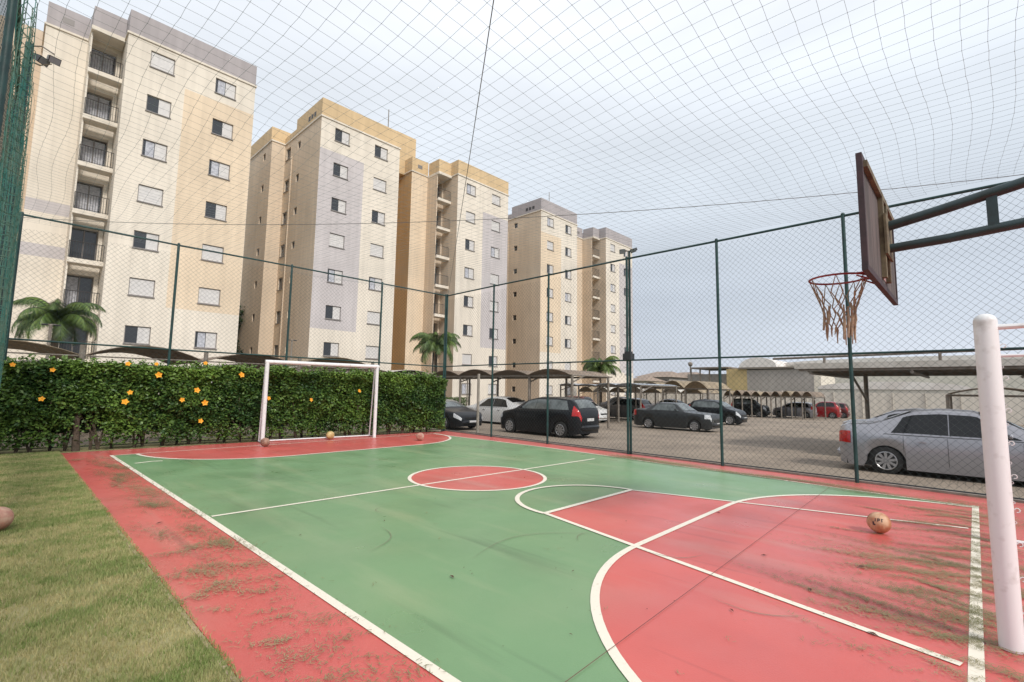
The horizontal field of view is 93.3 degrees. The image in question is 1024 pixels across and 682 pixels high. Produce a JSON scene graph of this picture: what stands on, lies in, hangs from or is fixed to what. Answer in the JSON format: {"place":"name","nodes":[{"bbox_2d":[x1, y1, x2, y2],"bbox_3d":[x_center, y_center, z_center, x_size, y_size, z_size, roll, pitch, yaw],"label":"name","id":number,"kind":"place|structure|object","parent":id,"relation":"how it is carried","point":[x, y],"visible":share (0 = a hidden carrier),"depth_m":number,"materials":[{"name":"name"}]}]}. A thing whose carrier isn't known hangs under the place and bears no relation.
{"place":"outdoors","nodes":[
{"label":"outdoors","id":0,"kind":"place"},
{"bbox_2d":[0,428,434,681],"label":"lawn","id":1,"kind":"structure","parent":0,"point":[121,447],"depth_m":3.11,"materials":[{"name":"green plant"}]},
{"bbox_2d":[0,507,13,529],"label":"football","id":2,"kind":"object","parent":1,"relation":"on","point":[6,516],"visible":1,"depth_m":4.86,"materials":[{"name":"leather"}]},
{"bbox_2d":[0,0,20,289],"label":"chain link fence","id":3,"kind":"object","parent":1,"relation":"on","point":[7,33],"visible":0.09,"depth_m":3.98,"materials":[{"name":"metal"}]},
{"bbox_2d":[0,0,37,386],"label":"side curtain net","id":4,"kind":"object","parent":3,"relation":"hanging from","point":[9,269],"visible":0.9,"depth_m":4.64,"materials":[{"name":"fabric"}]},
{"bbox_2d":[0,41,61,318],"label":"floodlight","id":5,"kind":"object","parent":1,"relation":"on","point":[51,59],"visible":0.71,"depth_m":5.35,"materials":[{"name":"teal paint"}]},
{"bbox_2d":[0,212,446,450],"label":"chain link fence","id":6,"kind":"object","parent":1,"relation":"on","point":[169,349],"visible":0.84,"depth_m":12.55,"materials":[{"name":"metal"}]},
{"bbox_2d":[0,353,448,453],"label":"hedge","id":7,"kind":"object","parent":1,"relation":"on","point":[98,396],"visible":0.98,"depth_m":12.08,"materials":[{"name":"green plant"}]},
{"bbox_2d":[71,431,435,452],"bbox_3d":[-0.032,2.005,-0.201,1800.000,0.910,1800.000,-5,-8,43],"label":"ground","id":8,"kind":"structure","parent":0,"point":[245,442],"depth_m":13.24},
{"bbox_2d":[72,472,237,681],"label":"lawn kerb","id":9,"kind":"structure","parent":8,"relation":"on","point":[198,630],"depth_m":3.05,"materials":[{"name":"concrete"}]},
{"bbox_2d":[633,376,666,383],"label":"house","id":10,"kind":"structure","parent":8,"relation":"on","point":[642,379],"depth_m":78.24,"materials":[{"name":"concrete"}]},
{"bbox_2d":[636,371,687,382],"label":"house","id":11,"kind":"structure","parent":8,"relation":"on","point":[672,375],"depth_m":88.96,"materials":[{"name":"concrete"}]},
{"bbox_2d":[688,367,736,390],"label":"open shed","id":12,"kind":"structure","parent":8,"relation":"on","point":[709,377],"depth_m":75.95,"materials":[{"name":"grey metal"}]},
{"bbox_2d":[739,358,786,366],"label":"hangar","id":13,"kind":"structure","parent":8,"relation":"on","point":[753,362],"depth_m":91.36,"materials":[{"name":"metal"}]},
{"bbox_2d":[726,366,834,391],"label":"warehouse","id":14,"kind":"structure","parent":8,"relation":"on","point":[758,375],"depth_m":68.35,"materials":[{"name":"concrete"}]},
{"bbox_2d":[817,382,972,393],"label":"hangar","id":15,"kind":"structure","parent":8,"relation":"on","point":[842,386],"depth_m":53.04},
{"bbox_2d":[784,355,1023,394],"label":"hangar","id":16,"kind":"structure","parent":8,"relation":"on","point":[1014,384],"depth_m":79.38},
{"bbox_2d":[0,411,1023,497],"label":"parking ground","id":17,"kind":"structure","parent":0,"point":[742,439],"depth_m":15.61,"materials":[{"name":"asphalt"}]},
{"bbox_2d":[10,297,105,360],"bbox_3d":[-17.917,0.723,18.884,2.690,4.874,2.910,-5,-8,43],"label":"palm tree","id":18,"kind":"object","parent":17,"relation":"on","point":[57,317],"visible":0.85,"depth_m":18.78,"materials":[{"name":"green plant"}]},
{"bbox_2d":[0,1,256,393],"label":"apartment building","id":19,"kind":"structure","parent":17,"relation":"on","point":[232,72],"depth_m":28.43,"materials":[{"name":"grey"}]},
{"bbox_2d":[59,325,87,353],"bbox_3d":[-24.941,0.048,27.461,0.090,2.100,1.200,-5,-8,43],"label":"balcony door","id":20,"kind":"structure","parent":19,"relation":"in","point":[83,337],"depth_m":27.57,"materials":[{"name":"grey"}]},
{"bbox_2d":[63,274,92,306],"bbox_3d":[-24.898,-2.688,27.736,0.090,2.100,1.200,-5,-8,43],"label":"balcony door","id":21,"kind":"structure","parent":19,"relation":"in","point":[72,281],"depth_m":27.75,"materials":[{"name":"grey"}]},
{"bbox_2d":[69,227,97,260],"bbox_3d":[-24.855,-5.424,28.010,0.090,2.100,1.200,-5,-8,43],"label":"balcony door","id":22,"kind":"structure","parent":19,"relation":"in","point":[84,235],"depth_m":28.04,"materials":[{"name":"grey"}]},
{"bbox_2d":[74,181,102,212],"bbox_3d":[-24.812,-8.160,28.284,0.090,2.100,1.200,-5,-8,43],"label":"balcony door","id":23,"kind":"structure","parent":19,"relation":"in","point":[95,192],"depth_m":28.32,"materials":[{"name":"grey"}]},
{"bbox_2d":[80,136,106,166],"bbox_3d":[-24.768,-10.896,28.559,0.090,2.100,1.200,-5,-8,43],"label":"balcony door","id":24,"kind":"structure","parent":19,"relation":"in","point":[85,141],"depth_m":28.60,"materials":[{"name":"grey"}]},
{"bbox_2d":[85,91,111,120],"bbox_3d":[-24.725,-13.632,28.833,0.090,2.100,1.200,-5,-8,43],"label":"balcony door","id":25,"kind":"structure","parent":19,"relation":"in","point":[91,95],"depth_m":28.88,"materials":[{"name":"grey"}]},
{"bbox_2d":[90,48,115,75],"bbox_3d":[-24.682,-16.368,29.107,0.090,2.100,1.200,-5,-8,43],"label":"balcony door","id":26,"kind":"structure","parent":19,"relation":"in","point":[92,50],"depth_m":29.15,"materials":[{"name":"grey"}]},
{"bbox_2d":[123,325,150,345],"bbox_3d":[-21.325,-0.311,27.528,0.210,1.060,1.260,-5,-8,43],"label":"window","id":27,"kind":"structure","parent":19,"relation":"in","point":[137,339],"depth_m":27.56,"materials":[{"name":"grey"}]},
{"bbox_2d":[127,278,154,298],"bbox_3d":[-21.282,-3.047,27.802,0.210,1.060,1.260,-5,-8,43],"label":"window","id":28,"kind":"structure","parent":19,"relation":"in","point":[149,293],"depth_m":27.83,"materials":[{"name":"grey"}]},
{"bbox_2d":[132,230,158,251],"bbox_3d":[-21.239,-5.783,28.077,0.210,1.060,1.260,-5,-8,43],"label":"window","id":29,"kind":"structure","parent":19,"relation":"in","point":[141,244],"depth_m":28.10,"materials":[{"name":"grey"}]},
{"bbox_2d":[136,184,162,206],"bbox_3d":[-21.195,-8.519,28.351,0.210,1.060,1.260,-5,-8,43],"label":"window","id":30,"kind":"structure","parent":19,"relation":"in","point":[143,191],"depth_m":28.37,"materials":[{"name":"grey"}]},
{"bbox_2d":[141,139,166,162],"bbox_3d":[-21.152,-11.255,28.625,0.210,1.060,1.260,-5,-8,43],"label":"window","id":31,"kind":"structure","parent":19,"relation":"in","point":[145,146],"depth_m":28.65,"materials":[{"name":"grey"}]},
{"bbox_2d":[145,94,170,118],"bbox_3d":[-21.109,-13.991,28.900,0.210,1.060,1.260,-5,-8,43],"label":"window","id":32,"kind":"structure","parent":19,"relation":"in","point":[164,106],"depth_m":28.93,"materials":[{"name":"grey"}]},
{"bbox_2d":[149,51,174,76],"bbox_3d":[-21.066,-16.726,29.174,0.210,1.060,1.260,-5,-8,43],"label":"window","id":33,"kind":"structure","parent":19,"relation":"in","point":[162,64],"depth_m":29.19,"materials":[{"name":"grey"}]},
{"bbox_2d":[193,331,216,349],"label":"window","id":34,"kind":"structure","parent":19,"relation":"in","point":[200,336],"depth_m":30.00,"materials":[{"name":"grey"}]},
{"bbox_2d":[197,287,219,305],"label":"window","id":35,"kind":"structure","parent":19,"relation":"in","point":[207,295],"depth_m":30.27,"materials":[{"name":"grey"}]},
{"bbox_2d":[201,244,223,263],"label":"window","id":36,"kind":"structure","parent":19,"relation":"in","point":[209,256],"depth_m":30.54,"materials":[{"name":"grey"}]},
{"bbox_2d":[204,201,226,221],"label":"window","id":37,"kind":"structure","parent":19,"relation":"in","point":[214,207],"depth_m":30.85,"materials":[{"name":"grey"}]},
{"bbox_2d":[208,159,229,180],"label":"window","id":38,"kind":"structure","parent":19,"relation":"in","point":[211,171],"depth_m":31.11,"materials":[{"name":"grey"}]},
{"bbox_2d":[211,119,232,140],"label":"window","id":39,"kind":"structure","parent":19,"relation":"in","point":[226,132],"depth_m":31.38,"materials":[{"name":"grey"}]},
{"bbox_2d":[214,78,235,100],"bbox_3d":[-18.723,-16.444,31.622,0.210,1.060,1.260,-5,-8,43],"label":"window","id":40,"kind":"structure","parent":19,"relation":"in","point":[230,93],"depth_m":31.65,"materials":[{"name":"grey"}]},
{"bbox_2d":[3,340,373,439],"bbox_3d":[-12.384,1.610,15.729,4.665,2.724,14.879,-5,-8,43],"label":"carport","id":41,"kind":"object","parent":17,"relation":"on","point":[163,355],"visible":0.48,"depth_m":15.77,"materials":[{"name":"fabric"}]},
{"bbox_2d":[199,364,467,405],"bbox_3d":[-9.550,2.933,27.900,4.580,2.689,14.580,-5,-8,43],"label":"carport","id":42,"kind":"object","parent":17,"relation":"on","point":[412,371],"visible":0.04,"depth_m":28.02,"materials":[{"name":"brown metal"}]},
{"bbox_2d":[237,97,508,406],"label":"apartment building","id":43,"kind":"structure","parent":17,"relation":"on","point":[293,147],"depth_m":39.99,"materials":[{"name":"grey"}]},
{"bbox_2d":[323,342,338,356],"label":"window","id":44,"kind":"structure","parent":43,"relation":"in","point":[333,353],"depth_m":35.86,"materials":[{"name":"grey"}]},
{"bbox_2d":[325,305,340,320],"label":"window","id":45,"kind":"structure","parent":43,"relation":"in","point":[329,312],"depth_m":36.12,"materials":[{"name":"grey"}]},
{"bbox_2d":[327,269,342,284],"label":"window","id":46,"kind":"structure","parent":43,"relation":"in","point":[330,276],"depth_m":36.38,"materials":[{"name":"grey"}]},
{"bbox_2d":[329,233,344,249],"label":"window","id":47,"kind":"structure","parent":43,"relation":"in","point":[336,237],"depth_m":36.67,"materials":[{"name":"grey"}]},
{"bbox_2d":[331,198,346,214],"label":"window","id":48,"kind":"structure","parent":43,"relation":"in","point":[334,206],"depth_m":36.94,"materials":[{"name":"grey"}]},
{"bbox_2d":[333,163,347,179],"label":"window","id":49,"kind":"structure","parent":43,"relation":"in","point":[339,168],"depth_m":37.22,"materials":[{"name":"grey"}]},
{"bbox_2d":[334,128,349,146],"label":"window","id":50,"kind":"structure","parent":43,"relation":"in","point":[343,137],"depth_m":37.50,"materials":[{"name":"grey"}]},
{"bbox_2d":[365,346,378,359],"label":"window","id":51,"kind":"structure","parent":43,"relation":"in","point":[372,350],"depth_m":38.30,"materials":[{"name":"grey"}]},
{"bbox_2d":[367,311,379,325],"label":"window","id":52,"kind":"structure","parent":43,"relation":"in","point":[370,315],"depth_m":38.54,"materials":[{"name":"grey"}]},
{"bbox_2d":[368,277,381,291],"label":"window","id":53,"kind":"structure","parent":43,"relation":"in","point":[372,287],"depth_m":38.85,"materials":[{"name":"grey"}]},
{"bbox_2d":[370,243,383,258],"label":"window","id":54,"kind":"structure","parent":43,"relation":"in","point":[373,251],"depth_m":39.10,"materials":[{"name":"grey"}]},
{"bbox_2d":[371,210,384,225],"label":"window","id":55,"kind":"structure","parent":43,"relation":"in","point":[381,217],"depth_m":39.41,"materials":[{"name":"grey"}]},
{"bbox_2d":[373,177,386,193],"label":"window","id":56,"kind":"structure","parent":43,"relation":"in","point":[376,187],"depth_m":39.65,"materials":[{"name":"grey"}]},
{"bbox_2d":[374,145,387,161],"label":"window","id":57,"kind":"structure","parent":43,"relation":"in","point":[381,152],"depth_m":39.96,"materials":[{"name":"grey"}]},
{"bbox_2d":[409,331,460,372],"bbox_3d":[-5.747,2.228,37.282,3.986,5.931,3.844,-5,-8,43],"label":"palm tree","id":58,"kind":"object","parent":17,"relation":"on","point":[439,344],"visible":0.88,"depth_m":36.97,"materials":[{"name":"green plant"}]},
{"bbox_2d":[406,398,481,428],"bbox_3d":[-3.136,3.079,20.828,4.427,1.217,1.802,-5,-8,43],"label":"parked car","id":59,"kind":"object","parent":17,"relation":"on","point":[470,420],"visible":0.34,"depth_m":19.32,"materials":[{"name":"black paint"}]},
{"bbox_2d":[476,374,479,432],"bbox_3d":[-1.232,2.284,17.583,0.092,2.177,0.092,4,-7,-29],"label":"concrete post","id":60,"kind":"object","parent":17,"relation":"on","point":[478,402],"visible":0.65,"depth_m":17.55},
{"bbox_2d":[466,396,525,421],"bbox_3d":[-0.570,3.489,24.575,4.779,1.376,1.802,-5,-8,43],"label":"parked car","id":61,"kind":"object","parent":17,"relation":"on","point":[502,400],"visible":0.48,"depth_m":23.84,"materials":[{"name":"grey paint"}]},
{"bbox_2d":[394,369,611,427],"bbox_3d":[-1.771,3.090,27.284,15.119,2.816,3.360,-5,-8,43],"label":"carport","id":62,"kind":"object","parent":17,"relation":"on","point":[582,374],"visible":0.52,"depth_m":24.31,"materials":[{"name":"metal"}]},
{"bbox_2d":[501,396,599,437],"bbox_3d":[1.350,2.818,18.370,4.098,1.428,1.806,-5,-8,43],"label":"parked car","id":63,"kind":"object","parent":17,"relation":"on","point":[539,426],"visible":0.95,"depth_m":17.29,"materials":[{"name":"black paint"}]},
{"bbox_2d":[505,192,633,403],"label":"apartment building","id":64,"kind":"structure","parent":17,"relation":"on","point":[605,282],"depth_m":57.09,"materials":[{"name":"grey paint"}]},
{"bbox_2d":[581,356,621,402],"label":"palm tree","id":65,"kind":"object","parent":17,"relation":"on","point":[595,368],"visible":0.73,"depth_m":53.26,"materials":[{"name":"green plant"}]},
{"bbox_2d":[559,383,679,422],"bbox_3d":[6.792,3.925,30.722,5.747,2.414,5.250,-5,-8,43],"label":"carport","id":66,"kind":"object","parent":17,"relation":"on","point":[635,385],"visible":0.69,"depth_m":29.61,"materials":[{"name":"brown metal"}]},
{"bbox_2d":[602,398,652,419],"bbox_3d":[7.991,4.717,33.880,3.759,1.478,1.806,-5,-8,43],"label":"parked car","id":67,"kind":"object","parent":17,"relation":"on","point":[647,403],"visible":0.48,"depth_m":33.14,"materials":[{"name":"grey paint"}]},
{"bbox_2d":[579,386,718,402],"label":"carport","id":68,"kind":"object","parent":17,"relation":"on","point":[614,389],"visible":0.46,"depth_m":46.95,"materials":[{"name":"metal"}]},
{"bbox_2d":[634,402,719,431],"bbox_3d":[8.003,3.650,23.574,4.108,1.299,1.799,-5,-8,43],"label":"parked car","id":69,"kind":"object","parent":17,"relation":"on","point":[678,416],"visible":0.89,"depth_m":22.94,"materials":[{"name":"grey paint"}]},
{"bbox_2d":[641,380,731,404],"bbox_3d":[13.392,4.559,37.164,5.253,2.942,4.725,-5,-8,43],"label":"carport","id":70,"kind":"object","parent":17,"relation":"on","point":[685,386],"visible":0.68,"depth_m":36.16,"materials":[{"name":"metal"}]},
{"bbox_2d":[689,399,747,424],"bbox_3d":[12.930,4.469,30.570,3.495,1.498,1.806,-5,-8,43],"label":"parked car","id":71,"kind":"object","parent":17,"relation":"on","point":[730,413],"visible":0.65,"depth_m":29.81,"materials":[{"name":"black paint"}]},
{"bbox_2d":[445,430,1023,502],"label":"court kerb","id":72,"kind":"structure","parent":17,"relation":"on","point":[893,485],"depth_m":9.30,"materials":[{"name":"concrete"}]},
{"bbox_2d":[731,398,770,416],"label":"parked car","id":73,"kind":"object","parent":17,"relation":"on","point":[756,407],"visible":0.62,"depth_m":46.75,"materials":[{"name":"black paint"}]},
{"bbox_2d":[723,390,825,419],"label":"carport","id":74,"kind":"object","parent":17,"relation":"on","point":[779,394],"visible":0.86,"depth_m":45.43,"materials":[{"name":"metal"}]},
{"bbox_2d":[772,402,817,417],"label":"parked car","id":75,"kind":"object","parent":17,"relation":"on","point":[808,406],"visible":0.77,"depth_m":47.52,"materials":[{"name":"silver metal"}]},
{"bbox_2d":[811,401,841,418],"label":"parked car","id":76,"kind":"object","parent":17,"relation":"on","point":[837,411],"visible":0.64,"depth_m":48.22,"materials":[{"name":"red paint"}]},
{"bbox_2d":[634,390,1023,424],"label":"boundary wall","id":77,"kind":"structure","parent":17,"relation":"on","point":[834,397],"depth_m":50.50,"materials":[{"name":"concrete"}]},
{"bbox_2d":[842,408,920,423],"bbox_3d":[10.848,2.446,12.518,3.905,1.376,1.802,-5,-8,43],"label":"parked car","id":78,"kind":"object","parent":17,"relation":"on","point":[885,415],"visible":0.11,"depth_m":12.75,"materials":[{"name":"silver metal"}]},
{"bbox_2d":[773,350,1023,418],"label":"carport","id":79,"kind":"object","parent":17,"relation":"on","point":[816,368],"visible":0.77,"depth_m":13.58,"materials":[{"name":"metal"}]},
{"bbox_2d":[837,408,1023,480],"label":"parked car","id":80,"kind":"object","parent":17,"relation":"on","point":[918,441],"visible":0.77,"depth_m":9.82,"materials":[{"name":"silver metal"}]},
{"bbox_2d":[945,387,1023,408],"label":"carport","id":81,"kind":"object","parent":17,"relation":"on","point":[947,396],"visible":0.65,"depth_m":22.47,"materials":[{"name":"metal"}]},
{"bbox_2d":[0,0,1023,377],"label":"sky","id":82,"kind":"structure","parent":0,"point":[678,24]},
{"bbox_2d":[61,431,1023,681],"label":"court slab","id":83,"kind":"structure","parent":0,"point":[224,624],"depth_m":3.59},
{"bbox_2d":[109,455,460,681],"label":"sideline","id":84,"kind":"object","parent":83,"relation":"on","point":[413,655],"visible":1,"depth_m":3.39,"materials":[{"name":"paint"}]},
{"bbox_2d":[258,360,379,441],"bbox_3d":[-5.414,1.711,13.807,3.189,2.180,0.430,6,-7,-40],"label":"goal frame","id":85,"kind":"object","parent":83,"relation":"on","point":[262,424],"visible":0.87,"depth_m":13.53,"materials":[{"name":"white paint"}]},
{"bbox_2d":[61,447,1023,681],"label":"grass clippings","id":86,"kind":"object","parent":83,"relation":"on","point":[955,565],"depth_m":3.78,"materials":[{"name":"plant"}]},
{"bbox_2d":[114,436,971,681],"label":"green court paint","id":87,"kind":"object","parent":83,"relation":"on","point":[502,612],"visible":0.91,"depth_m":4.97,"materials":[{"name":"paint"}]},
{"bbox_2d":[141,434,448,458],"bbox_3d":[-4.464,2.680,12.415,2.330,0.001,7.930,-5,-8,43],"label":"goal area","id":88,"kind":"object","parent":87,"relation":"on","point":[275,450],"visible":0.98,"depth_m":11.67,"materials":[{"name":"paint"}]},
{"bbox_2d":[136,433,450,458],"bbox_3d":[-4.452,2.675,12.404,2.366,0.001,8.000,-5,-8,43],"label":"area line","id":89,"kind":"object","parent":88,"relation":"on","point":[304,454],"visible":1,"depth_m":10.73,"materials":[{"name":"paint"}]},
{"bbox_2d":[212,459,590,516],"bbox_3d":[-0.798,2.305,8.123,7.423,0.001,0.055,7,-8,-44],"label":"halfway line","id":90,"kind":"object","parent":87,"relation":"on","point":[380,490],"visible":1,"depth_m":6.91,"materials":[{"name":"paint"}]},
{"bbox_2d":[411,466,542,489],"bbox_3d":[-0.583,2.328,8.290,2.260,0.001,2.260,-5,-8,43],"label":"red centre circle","id":91,"kind":"object","parent":87,"relation":"on","point":[519,478],"visible":1,"depth_m":8.16,"materials":[{"name":"paint"}]},
{"bbox_2d":[408,466,546,490],"bbox_3d":[-0.583,2.324,8.290,2.360,0.001,2.360,-5,-8,43],"label":"circle","id":92,"kind":"object","parent":91,"relation":"on","point":[412,481],"visible":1,"depth_m":7.76,"materials":[{"name":"paint"}]},
{"bbox_2d":[515,485,631,513],"bbox_3d":[0.722,2.212,7.006,1.074,0.001,2.145,-5,-8,43],"label":"free throw arc","id":93,"kind":"object","parent":87,"relation":"on","point":[517,499],"visible":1,"depth_m":6.98,"materials":[{"name":"paint"}]},
{"bbox_2d":[545,489,631,513],"bbox_3d":[1.113,2.183,6.641,0.070,0.001,2.100,-5,-8,43],"label":"free throw line","id":94,"kind":"object","parent":87,"relation":"on","point":[565,507],"visible":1,"depth_m":6.51,"materials":[{"name":"paint"}]},
{"bbox_2d":[549,490,730,543],"bbox_3d":[1.631,2.151,6.175,1.395,0.001,2.718,-5,-8,43],"label":"red key","id":95,"kind":"object","parent":87,"relation":"on","point":[633,516],"visible":1,"depth_m":5.99,"materials":[{"name":"paint"}]},
{"bbox_2d":[565,488,827,681],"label":"court joint","id":96,"kind":"object","parent":87,"relation":"on","point":[674,601],"visible":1,"depth_m":3.34,"materials":[{"name":"black"}]},
{"bbox_2d":[439,434,969,505],"bbox_3d":[1.951,2.679,11.407,0.290,0.001,13.017,6,-8,-43],"label":"sideline","id":97,"kind":"object","parent":87,"relation":"on","point":[722,471],"visible":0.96,"depth_m":8.85,"materials":[{"name":"paint"}]},
{"bbox_2d":[600,495,971,681],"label":"goal area","id":98,"kind":"object","parent":87,"relation":"on","point":[688,632],"visible":1,"depth_m":3.58,"materials":[{"name":"paint"}]},
{"bbox_2d":[544,513,962,665],"bbox_3d":[1.462,1.955,4.306,0.060,0.001,3.838,5,-7,-33],"label":"key line","id":99,"kind":"object","parent":98,"relation":"on","point":[934,654],"visible":1,"depth_m":3.51,"materials":[{"name":"paint"}]},
{"bbox_2d":[590,494,973,681],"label":"area line","id":100,"kind":"object","parent":98,"relation":"on","point":[627,671],"visible":1,"depth_m":3.62,"materials":[{"name":"paint"}]},
{"bbox_2d":[635,490,968,528],"bbox_3d":[3.512,2.203,6.448,3.869,0.001,0.050,-2,-7,29],"label":"key line","id":101,"kind":"object","parent":98,"relation":"on","point":[788,507],"visible":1,"depth_m":6.39,"materials":[{"name":"paint"}]},
{"bbox_2d":[866,512,891,532],"bbox_3d":[4.017,1.987,5.295,0.220,0.220,0.220,-5,-8,43],"label":"ball","id":102,"kind":"object","parent":98,"relation":"on","point":[878,522],"visible":1,"depth_m":5.23,"materials":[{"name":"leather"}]},
{"bbox_2d":[968,505,984,681],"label":"end line","id":103,"kind":"object","parent":98,"relation":"on","point":[974,652],"visible":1,"depth_m":3.32,"materials":[{"name":"paint"}]},
{"bbox_2d":[619,247,637,453],"bbox_3d":[2.875,0.192,11.855,0.438,5.073,0.195,-1,-6,21],"label":"floodlight","id":104,"kind":"object","parent":83,"relation":"on","point":[623,251],"visible":0.98,"depth_m":11.90,"materials":[{"name":"teal paint"}]},
{"bbox_2d":[443,181,1023,499],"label":"chain link fence","id":105,"kind":"object","parent":83,"relation":"on","point":[849,353],"visible":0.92,"depth_m":9.84,"materials":[{"name":"metal"}]},
{"bbox_2d":[449,0,493,285],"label":"support cable","id":106,"kind":"object","parent":105,"relation":"attached to","point":[476,113],"visible":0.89,"depth_m":5.77,"materials":[{"name":"grey metal"}]},
{"bbox_2d":[16,0,1023,293],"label":"overhead net","id":107,"kind":"object","parent":106,"relation":"hanging from","point":[496,148],"visible":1,"depth_m":6.37,"materials":[{"name":"grey"}]},
{"bbox_2d":[21,174,1023,224],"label":"support cable","id":108,"kind":"object","parent":105,"relation":"attached to","point":[538,216],"visible":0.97,"depth_m":8.36,"materials":[{"name":"grey metal"}]},
{"bbox_2d":[808,152,1023,344],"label":"basketball hoop","id":109,"kind":"object","parent":83,"relation":"on","point":[878,223],"visible":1,"depth_m":4.35,"materials":[{"name":"metal"}]},
{"bbox_2d":[973,314,1023,654],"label":"goal frame","id":110,"kind":"object","parent":83,"relation":"on","point":[1004,541],"visible":1,"depth_m":2.96,"materials":[{"name":"white paint"}]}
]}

